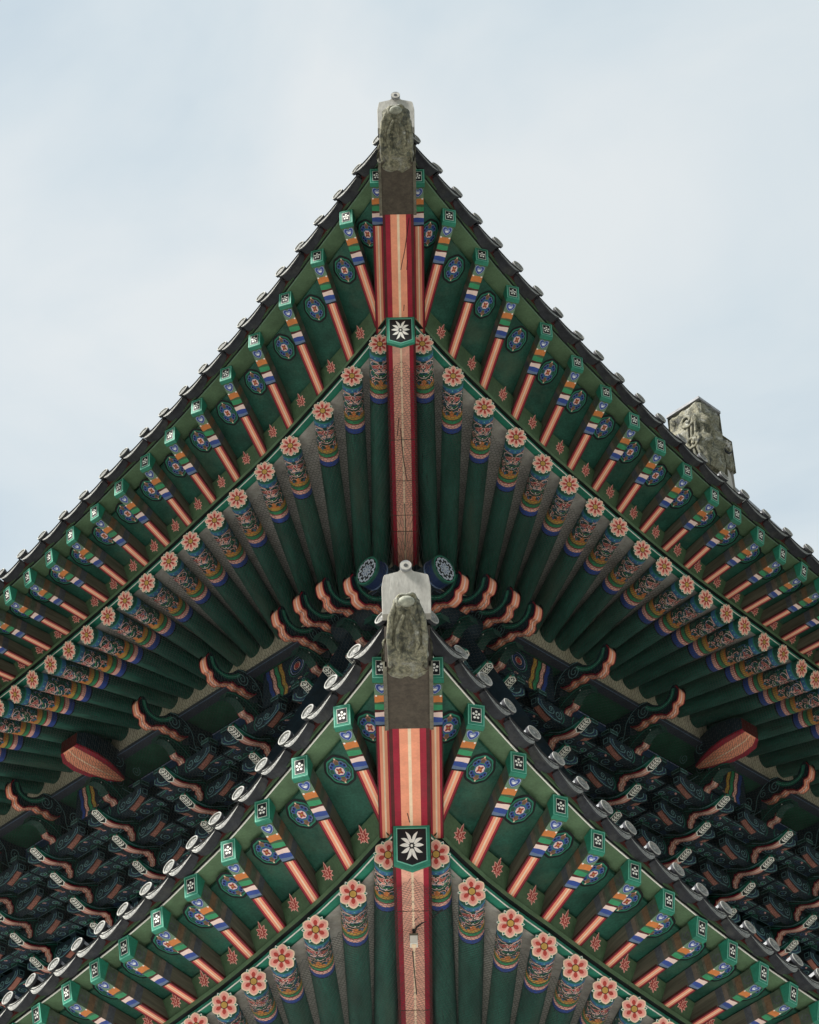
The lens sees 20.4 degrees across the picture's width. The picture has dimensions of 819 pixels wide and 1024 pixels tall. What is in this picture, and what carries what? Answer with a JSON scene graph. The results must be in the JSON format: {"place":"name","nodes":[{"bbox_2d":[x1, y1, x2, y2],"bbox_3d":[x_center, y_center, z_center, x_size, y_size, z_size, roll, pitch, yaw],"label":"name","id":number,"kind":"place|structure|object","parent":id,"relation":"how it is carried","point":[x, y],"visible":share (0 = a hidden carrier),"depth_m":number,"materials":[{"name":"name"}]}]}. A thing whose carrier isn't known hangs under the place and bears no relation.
{"place":"outdoors","nodes":[
{"label":"outdoors","id":0,"kind":"place"},
{"bbox_2d":[0,0,818,580],"label":"sky","id":1,"kind":"structure","parent":0,"point":[651,167],"materials":[{"name":"white"}]},
{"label":"courtyard","id":2,"kind":"structure","parent":0,"visible":0},
{"bbox_3d":[0.164,9.168,16.458,8.768,9.340,5.494,-1,-39,0],"label":"lower storey wall","id":3,"kind":"object","parent":2,"relation":"on","visible":0},
{"bbox_2d":[0,611,818,1023],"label":"roof","id":4,"kind":"structure","parent":3,"relation":"on","point":[440,777],"depth_m":15.70,"materials":[{"name":"green wood"}]},
{"bbox_2d":[382,560,430,619],"bbox_3d":[-0.019,0.539,14.151,0.304,0.416,0.370,-1,-38,0],"label":"ridge plaque","id":5,"kind":"object","parent":4,"relation":"on","point":[405,578],"visible":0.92,"depth_m":14.03,"materials":[{"name":"grey ceramic"}]},
{"bbox_2d":[381,592,432,678],"bbox_3d":[-0.016,0.752,13.771,0.317,0.366,0.498,-1,-38,0],"label":"hip ornament","id":6,"kind":"object","parent":4,"relation":"on","point":[406,637],"visible":1,"depth_m":13.69,"materials":[{"name":"ceramic"}]},
{"bbox_2d":[0,554,818,1008],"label":"storey wall","id":7,"kind":"structure","parent":4,"relation":"on","point":[440,570],"depth_m":23.16,"materials":[{"name":"beige paint"}]},
{"bbox_2d":[0,934,31,1011],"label":"bracket set","id":8,"kind":"object","parent":7,"relation":"attached to","point":[12,975],"visible":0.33,"depth_m":25.18,"materials":[{"name":"green wood"}]},
{"bbox_2d":[0,838,84,979],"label":"bracket set","id":9,"kind":"object","parent":7,"relation":"attached to","point":[53,949],"visible":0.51,"depth_m":24.62,"materials":[{"name":"green wood"}]},
{"bbox_2d":[5,778,142,943],"bbox_3d":[-3.213,4.135,24.296,2.834,1.827,1.030,31,-48,-34],"label":"bracket set","id":10,"kind":"object","parent":7,"relation":"attached to","point":[62,880],"visible":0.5,"depth_m":24.05,"materials":[{"name":"green wood"}]},
{"bbox_2d":[61,733,189,888],"bbox_3d":[-2.486,3.647,23.736,2.831,1.867,1.030,31,-48,-34],"label":"bracket set","id":11,"kind":"object","parent":7,"relation":"attached to","point":[125,843],"visible":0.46,"depth_m":23.47,"materials":[{"name":"green wood"}]},
{"bbox_2d":[131,696,248,839],"bbox_3d":[-1.732,3.170,23.126,2.834,1.827,1.030,31,-48,-34],"label":"bracket set","id":12,"kind":"object","parent":7,"relation":"attached to","point":[171,776],"visible":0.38,"depth_m":22.89,"materials":[{"name":"green wood"}]},
{"bbox_2d":[199,652,294,783],"bbox_3d":[-1.001,2.693,22.549,2.834,1.827,1.030,31,-48,-34],"label":"bracket set","id":13,"kind":"object","parent":7,"relation":"attached to","point":[244,737],"visible":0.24,"depth_m":22.32,"materials":[{"name":"green wood"}]},
{"bbox_2d":[270,606,351,711],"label":"bracket set","id":14,"kind":"object","parent":7,"relation":"attached to","point":[306,684],"visible":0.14,"depth_m":21.75,"materials":[{"name":"green wood"}]},
{"bbox_2d":[292,570,520,677],"bbox_3d":[-0.010,1.702,21.518,2.174,1.617,2.172,-1,-38,0],"label":"corner bracket","id":15,"kind":"object","parent":7,"relation":"attached to","point":[454,599],"visible":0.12,"depth_m":21.38,"materials":[{"name":"green wood"}]},
{"bbox_2d":[0,133,818,814],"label":"roof","id":16,"kind":"structure","parent":7,"relation":"on","point":[384,273],"depth_m":21.27,"materials":[{"name":"green wood"}]},
{"bbox_2d":[377,92,414,133],"bbox_3d":[-0.111,-3.206,18.703,0.304,0.416,0.370,-1,-38,0],"label":"ridge plaque","id":17,"kind":"object","parent":16,"relation":"on","point":[395,99],"visible":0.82,"depth_m":18.60,"materials":[{"name":"grey ceramic"}]},
{"bbox_2d":[377,104,415,172],"bbox_3d":[-0.108,-3.003,18.318,0.317,0.366,0.498,-1,-38,0],"label":"hip ornament","id":18,"kind":"object","parent":16,"relation":"on","point":[397,151],"visible":1,"depth_m":18.24,"materials":[{"name":"ceramic"}]},
{"bbox_2d":[0,362,818,968],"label":"bird netting","id":19,"kind":"object","parent":16,"relation":"attached to","point":[194,642],"visible":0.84,"depth_m":22.26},
{"bbox_2d":[666,396,735,490],"bbox_3d":[3.023,-0.369,23.042,0.631,1.605,0.498,31,-48,-34],"label":"ridge dragon head","id":20,"kind":"object","parent":16,"relation":"on","point":[695,422],"visible":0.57,"depth_m":23.15},
{"bbox_2d":[735,487,781,529],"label":"descending ridge","id":21,"kind":"structure","parent":16,"relation":"attached to","point":[754,505],"depth_m":23.33,"materials":[{"name":"grey ceramic"}]},
{"bbox_2d":[463,600,542,706],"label":"bracket set","id":22,"kind":"object","parent":7,"relation":"attached to","point":[510,679],"visible":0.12,"depth_m":21.75,"materials":[{"name":"green wood"}]},
{"bbox_2d":[522,643,615,775],"bbox_3d":[1.019,2.649,22.553,1.030,1.827,2.834,31,-48,-34],"label":"bracket set","id":23,"kind":"object","parent":7,"relation":"attached to","point":[575,729],"visible":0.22,"depth_m":22.33,"materials":[{"name":"green wood"}]},
{"bbox_2d":[571,684,685,826],"bbox_3d":[1.768,3.093,23.134,1.030,1.827,2.834,31,-48,-34],"label":"bracket set","id":24,"kind":"object","parent":7,"relation":"attached to","point":[626,794],"visible":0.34,"depth_m":22.89,"materials":[{"name":"green wood"}]},
{"bbox_2d":[633,718,757,878],"bbox_3d":[2.539,3.537,23.747,1.030,1.867,2.831,31,-48,-34],"label":"bracket set","id":25,"kind":"object","parent":7,"relation":"attached to","point":[715,807],"visible":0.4,"depth_m":23.49,"materials":[{"name":"green wood"}]},
{"bbox_2d":[682,761,815,922],"bbox_3d":[3.285,3.994,24.311,1.030,1.827,2.834,31,-48,-34],"label":"bracket set","id":26,"kind":"object","parent":7,"relation":"attached to","point":[763,864],"visible":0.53,"depth_m":24.07,"materials":[{"name":"green wood"}]},
{"bbox_2d":[742,822,818,959],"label":"bracket set","id":27,"kind":"object","parent":7,"relation":"attached to","point":[770,928],"visible":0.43,"depth_m":24.63,"materials":[{"name":"green wood"}]},
{"bbox_2d":[800,936,818,975],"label":"bracket set","id":28,"kind":"object","parent":7,"relation":"attached to","point":[811,961],"visible":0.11,"depth_m":25.18,"materials":[{"name":"green wood"}]},
{"bbox_2d":[224,878,620,1023],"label":"bird netting","id":29,"kind":"object","parent":4,"relation":"attached to","point":[418,975],"visible":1,"depth_m":15.98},
{"bbox_2d":[409,909,442,947],"bbox_3d":[0.069,2.787,15.330,0.176,0.178,0.343,24,-45,-28],"label":"hanging lamp","id":30,"kind":"object","parent":4,"relation":"hanging from","point":[413,937],"visible":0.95,"depth_m":15.37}
]}

